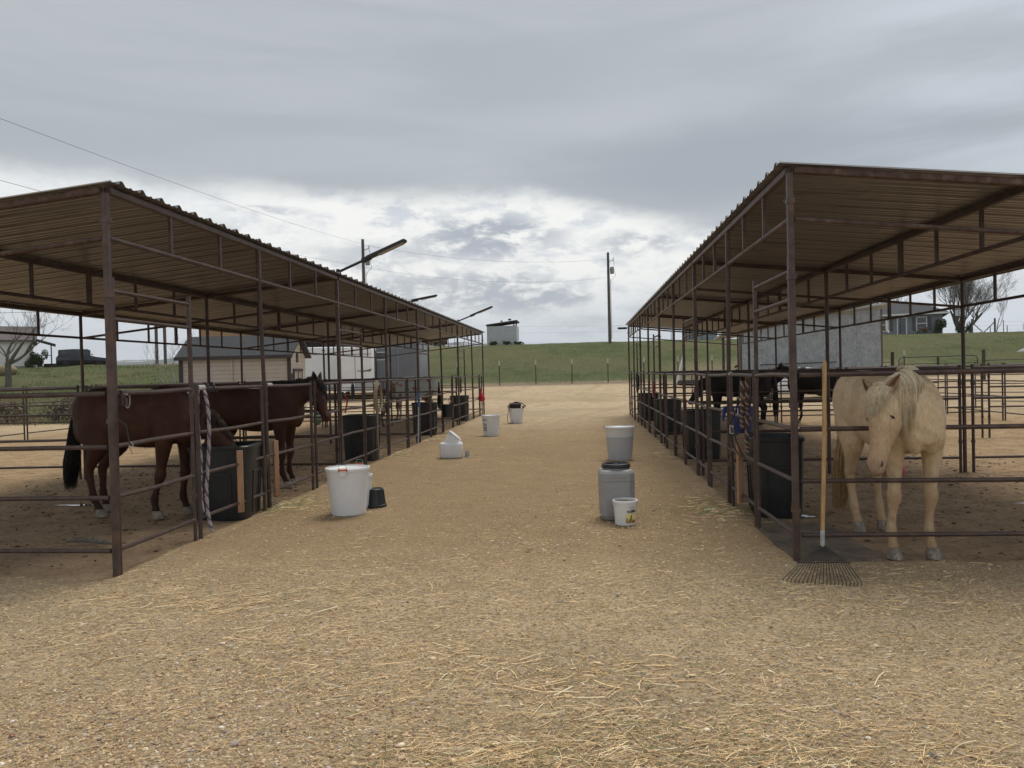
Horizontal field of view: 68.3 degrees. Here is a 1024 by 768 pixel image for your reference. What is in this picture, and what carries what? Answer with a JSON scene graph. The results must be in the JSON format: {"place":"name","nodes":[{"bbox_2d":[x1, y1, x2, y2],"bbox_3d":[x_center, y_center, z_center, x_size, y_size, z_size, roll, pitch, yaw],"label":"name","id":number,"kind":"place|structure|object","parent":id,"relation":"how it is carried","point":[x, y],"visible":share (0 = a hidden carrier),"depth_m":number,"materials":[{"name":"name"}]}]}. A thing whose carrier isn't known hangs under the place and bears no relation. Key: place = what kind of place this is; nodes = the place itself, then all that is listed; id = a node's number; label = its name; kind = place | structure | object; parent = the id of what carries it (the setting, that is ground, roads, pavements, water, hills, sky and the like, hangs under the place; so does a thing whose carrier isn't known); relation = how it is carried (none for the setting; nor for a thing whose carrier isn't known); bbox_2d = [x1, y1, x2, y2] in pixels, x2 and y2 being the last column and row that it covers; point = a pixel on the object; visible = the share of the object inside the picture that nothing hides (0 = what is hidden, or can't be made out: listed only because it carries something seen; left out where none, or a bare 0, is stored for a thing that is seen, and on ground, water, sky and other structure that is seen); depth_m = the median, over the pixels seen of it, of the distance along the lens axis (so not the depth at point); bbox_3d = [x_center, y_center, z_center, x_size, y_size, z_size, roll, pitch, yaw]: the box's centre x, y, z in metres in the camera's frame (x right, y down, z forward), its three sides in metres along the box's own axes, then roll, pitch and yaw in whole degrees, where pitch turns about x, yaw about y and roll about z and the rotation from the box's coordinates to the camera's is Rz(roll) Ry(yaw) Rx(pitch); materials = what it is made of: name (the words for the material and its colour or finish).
{"place":"outdoors","nodes":[
{"label":"outdoors","id":0,"kind":"place"},
{"bbox_2d":[0,390,70,425],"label":"dry grass","id":1,"kind":"structure","parent":0,"point":[37,419],"depth_m":36.48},
{"bbox_2d":[39,342,486,367],"bbox_3d":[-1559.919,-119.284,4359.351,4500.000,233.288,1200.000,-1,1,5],"label":"mountains","id":2,"kind":"structure","parent":0,"point":[161,361],"depth_m":4784.78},
{"bbox_2d":[0,331,1023,767],"bbox_3d":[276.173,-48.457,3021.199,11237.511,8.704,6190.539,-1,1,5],"label":"ground","id":3,"kind":"structure","parent":0,"point":[564,415],"depth_m":5.61,"materials":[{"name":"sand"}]},
{"bbox_2d":[0,386,25,439],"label":"pipe fence","id":4,"kind":"object","parent":3,"relation":"on","point":[23,418],"visible":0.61,"depth_m":21.67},
{"bbox_2d":[0,401,32,422],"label":"shrub","id":5,"kind":"object","parent":3,"relation":"on","point":[9,411],"visible":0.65,"depth_m":30.73,"materials":[{"name":"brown plant"}]},
{"bbox_2d":[0,326,36,367],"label":"white house","id":6,"kind":"structure","parent":3,"relation":"on","point":[6,340],"depth_m":74.14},
{"bbox_2d":[24,349,48,367],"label":"shrub","id":7,"kind":"object","parent":3,"relation":"on","point":[36,359],"visible":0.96,"depth_m":74.35,"materials":[{"name":"green plant"}]},
{"bbox_2d":[0,308,74,386],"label":"bare tree","id":8,"kind":"object","parent":3,"relation":"on","point":[8,371],"visible":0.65,"depth_m":49.22,"materials":[{"name":"brown plant"}]},
{"bbox_2d":[0,385,81,479],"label":"pipe fence","id":9,"kind":"object","parent":3,"relation":"on","point":[44,415],"visible":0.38,"depth_m":12.68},
{"bbox_2d":[0,385,92,440],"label":"pipe fence","id":10,"kind":"object","parent":3,"relation":"on","point":[37,406],"visible":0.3,"depth_m":19.03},
{"bbox_2d":[39,397,71,420],"bbox_3d":[-18.470,1.079,30.884,1.536,1.096,2.098,-2,1,-30],"label":"shrub","id":11,"kind":"object","parent":3,"relation":"on","point":[62,409],"visible":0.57,"depth_m":30.89,"materials":[{"name":"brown plant"}]},
{"bbox_2d":[0,391,111,552],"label":"pipe fence","id":12,"kind":"object","parent":3,"relation":"on","point":[49,448],"visible":1,"depth_m":6.33,"materials":[{"name":"metal"}]},
{"bbox_2d":[25,384,95,439],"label":"pipe fence","id":13,"kind":"object","parent":3,"relation":"on","point":[43,402],"visible":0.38,"depth_m":22.33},
{"bbox_2d":[56,349,105,366],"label":"car","id":14,"kind":"object","parent":3,"relation":"on","point":[67,357],"visible":0.77,"depth_m":72.70,"materials":[{"name":"black paint"}]},
{"bbox_2d":[65,538,111,544],"bbox_3d":[-4.144,1.560,7.486,0.609,0.044,0.100,-1,1,13],"label":"stick","id":15,"kind":"object","parent":3,"relation":"on","point":[85,540],"visible":0.84,"depth_m":7.49,"materials":[{"name":"brown plant"}]},
{"bbox_2d":[0,363,178,421],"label":"grass","id":16,"kind":"structure","parent":3,"relation":"on","point":[90,366],"depth_m":55.01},
{"bbox_2d":[63,385,236,518],"bbox_3d":[-4.380,0.798,9.078,2.476,1.559,0.649,-1,1,17],"label":"bay horse","id":17,"kind":"object","parent":3,"relation":"on","point":[145,416],"visible":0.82,"depth_m":8.92},
{"bbox_2d":[154,326,166,364],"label":"twin pole","id":18,"kind":"object","parent":3,"relation":"on","point":[164,345],"visible":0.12,"depth_m":78.51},
{"bbox_2d":[142,330,193,382],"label":"sapling","id":19,"kind":"object","parent":3,"relation":"on","point":[173,380],"visible":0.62,"depth_m":41.49,"materials":[{"name":"brown plant"}]},
{"bbox_2d":[96,381,240,440],"bbox_3d":[-8.533,0.777,18.729,3.731,1.616,0.066,-1,1,5],"label":"pipe fence","id":20,"kind":"object","parent":3,"relation":"on","point":[174,384],"visible":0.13,"depth_m":18.69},
{"bbox_2d":[85,380,337,467],"bbox_3d":[-4.972,0.781,12.427,4.316,1.617,0.066,-1,1,5],"label":"pipe fence","id":21,"kind":"object","parent":3,"relation":"on","point":[259,437],"visible":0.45,"depth_m":12.32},
{"bbox_2d":[201,330,247,336],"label":"tan building","id":22,"kind":"structure","parent":3,"relation":"on","point":[211,333],"depth_m":62.43,"materials":[{"name":"paint"}]},
{"bbox_2d":[188,441,261,520],"bbox_3d":[-3.385,1.144,8.987,0.721,0.860,0.762,-1,1,-4],"label":"feed tub","id":23,"kind":"object","parent":3,"relation":"on","point":[222,489],"visible":0.66,"depth_m":8.66,"materials":[{"name":"black plastic"}]},
{"bbox_2d":[194,382,266,538],"bbox_3d":[-3.114,0.793,8.464,0.066,1.614,1.621,-1,1,5],"label":"pipe fence","id":24,"kind":"object","parent":3,"relation":"on","point":[198,431],"visible":0.87,"depth_m":8.11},
{"bbox_2d":[203,389,214,531],"bbox_3d":[-3.130,0.796,7.786,0.108,1.483,0.088,-1,1,5],"label":"rope","id":25,"kind":"object","parent":24,"relation":"hanging from","point":[209,433],"visible":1,"depth_m":7.78,"materials":[{"name":"white fabric"}]},
{"bbox_2d":[236,450,243,511],"bbox_3d":[-3.079,1.103,8.556,0.065,0.700,0.038,-2,1,-15],"label":"wooden board","id":26,"kind":"object","parent":24,"relation":"attached to","point":[240,478],"visible":1,"depth_m":8.54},
{"bbox_2d":[173,335,310,409],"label":"garden shed","id":27,"kind":"structure","parent":3,"relation":"on","point":[225,365],"depth_m":34.31,"materials":[{"name":"beige"}]},
{"bbox_2d":[0,180,484,576],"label":"pole shelter","id":28,"kind":"object","parent":3,"relation":"on","point":[72,250],"visible":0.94,"depth_m":10.23,"materials":[{"name":"metal"}]},
{"bbox_2d":[112,277,196,574],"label":"stall gate","id":29,"kind":"structure","parent":28,"relation":"attached to","point":[188,327],"depth_m":7.02,"materials":[{"name":"metal"}]},
{"bbox_2d":[340,329,365,464],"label":"stall gate","id":30,"kind":"structure","parent":28,"relation":"attached to","point":[362,385],"depth_m":13.37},
{"bbox_2d":[336,239,406,274],"bbox_3d":[-2.297,-2.032,12.129,1.232,0.542,0.160,-1,1,5],"label":"arm lamp","id":31,"kind":"object","parent":28,"relation":"on","point":[384,250],"visible":0.92,"depth_m":12.07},
{"bbox_2d":[419,342,430,436],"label":"stall gate","id":32,"kind":"structure","parent":28,"relation":"attached to","point":[429,387],"depth_m":19.39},
{"bbox_2d":[195,371,330,487],"bbox_3d":[-3.814,0.679,11.350,2.336,1.704,0.599,-1,1,9],"label":"bay horse","id":33,"kind":"object","parent":3,"relation":"on","point":[233,407],"visible":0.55,"depth_m":11.11},
{"bbox_2d":[266,381,314,507],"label":"pipe fence","id":34,"kind":"object","parent":3,"relation":"on","point":[310,415],"visible":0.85,"depth_m":10.51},
{"bbox_2d":[272,440,279,495],"bbox_3d":[-2.995,1.067,9.582,0.038,0.700,0.065,-1,1,44],"label":"wooden board","id":35,"kind":"object","parent":34,"relation":"attached to","point":[276,466],"visible":1,"depth_m":9.56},
{"bbox_2d":[313,379,340,487],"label":"pipe fence","id":36,"kind":"object","parent":3,"relation":"on","point":[317,472],"visible":0.82,"depth_m":11.19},
{"bbox_2d":[305,347,349,395],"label":"horse trailer","id":37,"kind":"object","parent":3,"relation":"on","point":[314,362],"visible":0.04,"depth_m":43.44,"materials":[{"name":"grey"}]},
{"bbox_2d":[243,377,417,442],"bbox_3d":[-4.429,0.683,18.349,4.316,1.613,0.069,-1,1,5],"label":"pipe fence","id":38,"kind":"object","parent":3,"relation":"on","point":[415,389],"visible":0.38,"depth_m":18.21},
{"bbox_2d":[325,459,369,516],"bbox_3d":[-1.924,1.218,8.851,0.520,0.605,0.556,-1,1,5],"label":"white bucket","id":39,"kind":"object","parent":3,"relation":"on","point":[347,486],"visible":1,"depth_m":8.67,"materials":[{"name":"plastic"}]},
{"bbox_2d":[336,347,379,399],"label":"horse trailer","id":40,"kind":"object","parent":3,"relation":"on","point":[350,367],"visible":0.45,"depth_m":42.59,"materials":[{"name":"grey"}]},
{"bbox_2d":[342,414,380,461],"bbox_3d":[-2.921,1.038,14.697,0.680,0.880,0.638,-1,1,6],"label":"feed tub","id":41,"kind":"object","parent":3,"relation":"on","point":[353,445],"visible":0.71,"depth_m":14.42,"materials":[{"name":"black plastic"}]},
{"bbox_2d":[361,239,371,283],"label":"utility pole","id":42,"kind":"object","parent":3,"relation":"on","point":[363,264],"visible":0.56,"depth_m":61.10,"materials":[{"name":"grey"}]},
{"bbox_2d":[363,378,388,464],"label":"pipe fence","id":43,"kind":"object","parent":3,"relation":"on","point":[386,402],"visible":0.83,"depth_m":14.00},
{"bbox_2d":[373,380,382,457],"bbox_3d":[-2.526,0.669,14.303,0.060,1.481,0.460,-1,1,5],"label":"rope","id":44,"kind":"object","parent":43,"relation":"hanging from","point":[377,409],"visible":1,"depth_m":14.27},
{"bbox_2d":[368,487,386,507],"bbox_3d":[-1.684,1.396,9.287,0.280,0.226,0.281,-1,1,5],"label":"rubber bucket","id":45,"kind":"object","parent":3,"relation":"on","point":[376,497],"visible":0.74,"depth_m":9.19,"materials":[{"name":"black plastic"}]},
{"bbox_2d":[325,377,457,426],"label":"pipe fence","id":46,"kind":"object","parent":3,"relation":"on","point":[397,392],"visible":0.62,"depth_m":24.23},
{"bbox_2d":[388,377,407,448],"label":"pipe fence","id":47,"kind":"object","parent":3,"relation":"on","point":[405,400],"visible":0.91,"depth_m":16.51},
{"bbox_2d":[376,342,427,391],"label":"horse trailer","id":48,"kind":"object","parent":3,"relation":"on","point":[404,365],"visible":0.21,"depth_m":43.98,"materials":[{"name":"grey metal"}]},
{"bbox_2d":[383,382,440,420],"bbox_3d":[-3.568,0.534,26.805,2.239,1.542,0.598,-2,1,-27],"label":"spotted horse","id":49,"kind":"object","parent":3,"relation":"on","point":[399,408],"visible":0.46,"depth_m":26.68},
{"bbox_2d":[392,376,437,396],"bbox_3d":[-3.450,0.132,26.864,1.600,0.796,0.697,-2,1,-27],"label":"blanket","id":50,"kind":"object","parent":49,"relation":"on","point":[400,386],"visible":0.48,"depth_m":26.54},
{"bbox_2d":[407,377,419,447],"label":"pipe fence","id":51,"kind":"object","parent":3,"relation":"on","point":[408,398],"visible":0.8,"depth_m":17.04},
{"bbox_2d":[411,402,437,434],"bbox_3d":[-2.378,0.942,20.622,0.680,0.880,0.638,-1,1,1],"label":"feed tub","id":52,"kind":"object","parent":3,"relation":"on","point":[425,421],"visible":0.64,"depth_m":20.34,"materials":[{"name":"black plastic"}]},
{"bbox_2d":[430,376,442,437],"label":"pipe fence","id":53,"kind":"object","parent":3,"relation":"on","point":[440,377],"visible":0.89,"depth_m":20.25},
{"bbox_2d":[440,398,454,417],"bbox_3d":[-1.791,0.648,20.965,0.404,0.554,0.402,-1,1,5],"label":"black bucket","id":54,"kind":"object","parent":53,"relation":"hanging from","point":[447,410],"visible":1,"depth_m":20.82,"materials":[{"name":"plastic"}]},
{"bbox_2d":[440,430,462,458],"bbox_3d":[-1.173,1.157,14.563,0.438,0.533,0.354,-1,1,0],"label":"plastic jug","id":55,"kind":"object","parent":3,"relation":"on","point":[451,446],"visible":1,"depth_m":14.41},
{"bbox_2d":[450,395,468,420],"bbox_3d":[-1.839,0.845,26.496,0.680,0.880,0.639,-1,1,-5],"label":"feed tub","id":56,"kind":"object","parent":3,"relation":"on","point":[462,406],"visible":0.48,"depth_m":26.22,"materials":[{"name":"black plastic"}]},
{"bbox_2d":[481,414,499,435],"bbox_3d":[-0.544,1.051,19.571,0.500,0.575,0.500,-1,1,5],"label":"white bucket","id":57,"kind":"object","parent":3,"relation":"on","point":[490,422],"visible":1,"depth_m":19.39,"materials":[{"name":"plastic"}]},
{"bbox_2d":[486,319,518,344],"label":"metal shed","id":58,"kind":"structure","parent":3,"relation":"on","point":[499,332],"depth_m":82.38,"materials":[{"name":"grey"}]},
{"bbox_2d":[251,437,762,531],"bbox_3d":[0.157,1.381,13.477,6.578,0.068,11.811,-1,1,5],"label":"dropped hay","id":59,"kind":"object","parent":3,"relation":"on","point":[285,506],"visible":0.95,"depth_m":9.15,"materials":[{"name":"plant"}]},
{"bbox_2d":[0,433,1023,767],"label":"straw","id":60,"kind":"object","parent":3,"relation":"on","point":[606,749],"visible":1,"depth_m":3.79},
{"bbox_2d":[0,453,1023,568],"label":"dung crumbs","id":61,"kind":"object","parent":3,"relation":"on","point":[17,546],"visible":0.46,"depth_m":9.44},
{"bbox_2d":[509,408,522,423],"bbox_3d":[0.139,1.013,24.158,0.500,0.480,0.500,-1,1,5],"label":"white bucket","id":62,"kind":"object","parent":3,"relation":"on","point":[516,415],"visible":0.95,"depth_m":23.97,"materials":[{"name":"plastic"}]},
{"bbox_2d":[607,252,615,342],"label":"utility pole","id":63,"kind":"object","parent":3,"relation":"on","point":[610,270],"visible":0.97,"depth_m":74.20,"materials":[{"name":"grey"}]},
{"bbox_2d":[598,462,634,520],"bbox_3d":[1.133,1.154,8.187,0.372,0.596,0.380,-1,1,2],"label":"grey container","id":64,"kind":"object","parent":3,"relation":"on","point":[616,479],"visible":0.95,"depth_m":8.02,"materials":[{"name":"plastic"}]},
{"bbox_2d":[603,424,635,460],"bbox_3d":[1.946,1.051,13.648,0.585,0.630,0.554,-1,1,5],"label":"white bucket","id":65,"kind":"object","parent":3,"relation":"on","point":[619,440],"visible":1,"depth_m":13.45,"materials":[{"name":"plastic"}]},
{"bbox_2d":[612,497,637,525],"bbox_3d":[1.183,1.334,7.878,0.268,0.258,0.268,-1,1,2],"label":"printed pail","id":66,"kind":"object","parent":3,"relation":"on","point":[625,511],"visible":1,"depth_m":7.78,"materials":[{"name":"white plastic"}]},
{"bbox_2d":[638,393,658,420],"bbox_3d":[4.406,0.728,24.314,0.680,0.880,0.639,-1,1,9],"label":"feed tub","id":67,"kind":"object","parent":3,"relation":"on","point":[652,404],"visible":0.29,"depth_m":24.03,"materials":[{"name":"black plastic"}]},
{"bbox_2d":[648,371,654,436],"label":"pipe fence","id":68,"kind":"object","parent":3,"relation":"on","point":[650,407],"visible":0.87,"depth_m":19.32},
{"bbox_2d":[659,371,665,445],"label":"pipe fence","id":69,"kind":"object","parent":3,"relation":"on","point":[661,413],"visible":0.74,"depth_m":16.57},
{"bbox_2d":[653,398,681,434],"bbox_3d":[3.913,0.815,18.938,0.680,0.880,0.638,-1,1,6],"label":"feed tub","id":70,"kind":"object","parent":3,"relation":"on","point":[670,409],"visible":0.4,"depth_m":18.66,"materials":[{"name":"black plastic"}]},
{"bbox_2d":[665,372,673,448],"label":"pipe fence","id":71,"kind":"object","parent":3,"relation":"on","point":[666,405],"visible":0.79,"depth_m":15.49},
{"bbox_2d":[674,371,684,463],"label":"pipe fence","id":72,"kind":"object","parent":3,"relation":"on","point":[676,421],"visible":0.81,"depth_m":14.00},
{"bbox_2d":[680,408,721,459],"bbox_3d":[3.429,0.898,13.661,0.680,0.880,0.639,-1,1,4],"label":"feed tub","id":73,"kind":"object","parent":3,"relation":"on","point":[691,434],"visible":0.65,"depth_m":13.38,"materials":[{"name":"black plastic"}]},
{"bbox_2d":[695,371,709,485],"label":"pipe fence","id":74,"kind":"object","parent":3,"relation":"on","point":[699,433],"visible":0.75,"depth_m":11.12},
{"bbox_2d":[643,368,775,421],"bbox_3d":[5.701,0.391,21.854,3.766,1.618,0.066,-1,1,5],"label":"pipe fence","id":75,"kind":"object","parent":3,"relation":"on","point":[711,401],"visible":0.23,"depth_m":21.84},
{"bbox_2d":[707,372,726,486],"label":"pipe fence","id":76,"kind":"object","parent":3,"relation":"on","point":[710,408],"visible":0.64,"depth_m":10.25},
{"bbox_2d":[733,406,752,432],"bbox_3d":[2.827,0.342,9.338,0.364,0.514,0.362,-1,1,5],"label":"blue bucket","id":77,"kind":"object","parent":76,"relation":"hanging from","point":[737,427],"visible":0.3,"depth_m":9.21,"materials":[{"name":"plastic"}]},
{"bbox_2d":[429,331,1023,384],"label":"hill grass","id":78,"kind":"structure","parent":3,"relation":"on","point":[663,356],"depth_m":64.23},
{"bbox_2d":[688,370,778,428],"bbox_3d":[5.892,0.399,20.224,2.417,1.542,0.598,-1,1,30],"label":"black horse","id":79,"kind":"object","parent":3,"relation":"on","point":[718,384],"visible":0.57,"depth_m":19.90},
{"bbox_2d":[728,370,757,526],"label":"pipe fence","id":80,"kind":"object","parent":3,"relation":"on","point":[732,469],"visible":0.71,"depth_m":8.11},
{"bbox_2d":[727,377,745,457],"bbox_3d":[2.374,0.351,8.029,0.054,0.848,0.340,-2,1,-13],"label":"halter","id":81,"kind":"object","parent":80,"relation":"hanging from","point":[736,409],"visible":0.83,"depth_m":8.00,"materials":[{"name":"black fabric"}]},
{"bbox_2d":[736,443,743,503],"bbox_3d":[2.489,0.973,8.244,0.065,0.660,0.038,-2,1,-23],"label":"wooden board","id":82,"kind":"object","parent":80,"relation":"attached to","point":[739,472],"visible":0.9,"depth_m":8.23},
{"bbox_2d":[740,381,744,428],"bbox_3d":[2.351,0.215,7.697,0.057,0.496,0.076,-1,1,5],"label":"rope","id":83,"kind":"object","parent":80,"relation":"hanging from","point":[742,396],"visible":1,"depth_m":7.68,"materials":[{"name":"brown fabric"}]},
{"bbox_2d":[744,377,749,452],"bbox_3d":[2.398,0.314,7.694,0.057,0.776,0.077,-1,1,5],"label":"rope","id":84,"kind":"object","parent":80,"relation":"hanging from","point":[747,409],"visible":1,"depth_m":7.68,"materials":[{"name":"beige fabric"}]},
{"bbox_2d":[662,367,838,442],"bbox_3d":[5.208,0.484,16.477,3.766,1.611,0.066,-1,1,5],"label":"pipe fence","id":85,"kind":"object","parent":3,"relation":"on","point":[738,392],"visible":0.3,"depth_m":16.45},
{"bbox_2d":[744,433,804,517],"bbox_3d":[2.900,0.997,8.337,0.577,0.860,0.700,-1,1,11],"label":"feed tub","id":86,"kind":"object","parent":3,"relation":"on","point":[776,489],"visible":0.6,"depth_m":8.04,"materials":[{"name":"black plastic"}]},
{"bbox_2d":[713,303,894,369],"bbox_3d":[16.139,-1.873,42.629,8.200,4.750,6.500,-1,1,5],"label":"board shelter","id":87,"kind":"object","parent":3,"relation":"on","point":[861,352],"visible":0.52,"depth_m":39.80,"materials":[{"name":"metal"}]},
{"bbox_2d":[772,362,844,422],"bbox_3d":[8.325,0.239,20.653,2.361,1.731,0.641,-1,1,43],"label":"black horse","id":88,"kind":"object","parent":3,"relation":"on","point":[811,383],"visible":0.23,"depth_m":20.63},
{"bbox_2d":[754,523,886,561],"bbox_3d":[2.767,1.442,6.943,0.730,0.030,1.515,-1,1,5],"label":"stall mat","id":89,"kind":"object","parent":3,"relation":"on","point":[849,549],"visible":0.79,"depth_m":6.77,"materials":[{"name":"rubber"}]},
{"bbox_2d":[783,360,861,585],"bbox_3d":[2.270,0.639,5.800,0.533,1.638,0.730,-1,1,5],"label":"leaf rake","id":90,"kind":"object","parent":3,"relation":"on","point":[821,548],"visible":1,"depth_m":5.83,"materials":[{"name":"wood"},{"name":"wire"}]},
{"bbox_2d":[626,162,1023,561],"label":"pole shelter","id":91,"kind":"object","parent":3,"relation":"on","point":[833,238],"visible":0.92,"depth_m":9.05,"materials":[{"name":"metal"}]},
{"bbox_2d":[653,334,659,437],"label":"stall gate","id":92,"kind":"structure","parent":91,"relation":"attached to","point":[654,373],"depth_m":17.93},
{"bbox_2d":[682,317,695,464],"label":"stall gate","id":93,"kind":"structure","parent":91,"relation":"attached to","point":[684,381],"depth_m":12.69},
{"bbox_2d":[752,268,792,534],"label":"stall gate","id":94,"kind":"structure","parent":91,"relation":"attached to","point":[757,374],"depth_m":7.43,"materials":[{"name":"metal"}]},
{"bbox_2d":[780,366,881,422],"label":"pipe fence","id":95,"kind":"object","parent":3,"relation":"on","point":[781,385],"visible":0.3,"depth_m":21.60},
{"bbox_2d":[700,365,962,474],"bbox_3d":[4.728,0.563,11.242,3.766,1.611,0.069,-1,1,5],"label":"pipe fence","id":96,"kind":"object","parent":3,"relation":"on","point":[958,398],"visible":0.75,"depth_m":11.25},
{"bbox_2d":[832,365,946,560],"bbox_3d":[3.338,0.630,6.720,0.703,1.587,2.108,-1,1,15],"label":"cream horse","id":97,"kind":"object","parent":3,"relation":"on","point":[900,413],"visible":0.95,"depth_m":6.17},
{"bbox_2d":[856,302,949,334],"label":"grey house","id":98,"kind":"structure","parent":3,"relation":"on","point":[914,323],"depth_m":82.99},
{"bbox_2d":[897,317,906,334],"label":"door","id":99,"kind":"structure","parent":98,"relation":"in","point":[903,321],"depth_m":83.13,"materials":[{"name":"white glass"}]},
{"bbox_2d":[798,367,1023,536],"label":"pipe fence","id":100,"kind":"object","parent":3,"relation":"on","point":[920,480],"visible":0.87,"depth_m":6.09,"materials":[{"name":"metal"}]},
{"bbox_2d":[845,363,983,437],"bbox_3d":[8.615,0.404,16.165,2.821,1.615,0.069,-1,1,5],"label":"pipe fence","id":101,"kind":"object","parent":3,"relation":"on","point":[982,415],"visible":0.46,"depth_m":16.05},
{"bbox_2d":[885,364,987,412],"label":"pipe fence","id":102,"kind":"object","parent":3,"relation":"on","point":[956,381],"visible":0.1,"depth_m":21.21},
{"bbox_2d":[898,355,977,374],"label":"farm gate","id":103,"kind":"structure","parent":3,"relation":"on","point":[938,359],"depth_m":42.43,"materials":[{"name":"brown"}]},
{"bbox_2d":[926,272,1018,332],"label":"budding tree","id":104,"kind":"object","parent":3,"relation":"on","point":[969,287],"visible":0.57,"depth_m":89.03,"materials":[{"name":"brown plant"}]},
{"bbox_2d":[946,363,1003,419],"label":"pipe fence","id":105,"kind":"object","parent":3,"relation":"on","point":[947,379],"visible":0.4,"depth_m":21.25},
{"bbox_2d":[970,364,1023,471],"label":"pipe fence","id":106,"kind":"object","parent":3,"relation":"on","point":[972,384],"visible":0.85,"depth_m":11.03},
{"bbox_2d":[974,363,1023,405],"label":"pipe fence","id":107,"kind":"object","parent":3,"relation":"on","point":[997,383],"visible":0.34,"depth_m":25.78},
{"bbox_2d":[987,363,1023,437],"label":"pipe fence","id":108,"kind":"object","parent":3,"relation":"on","point":[989,407],"visible":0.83,"depth_m":16.00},
{"bbox_2d":[0,0,1023,366],"label":"sky","id":109,"kind":"structure","parent":0,"point":[538,137],"materials":[{"name":"grey"}]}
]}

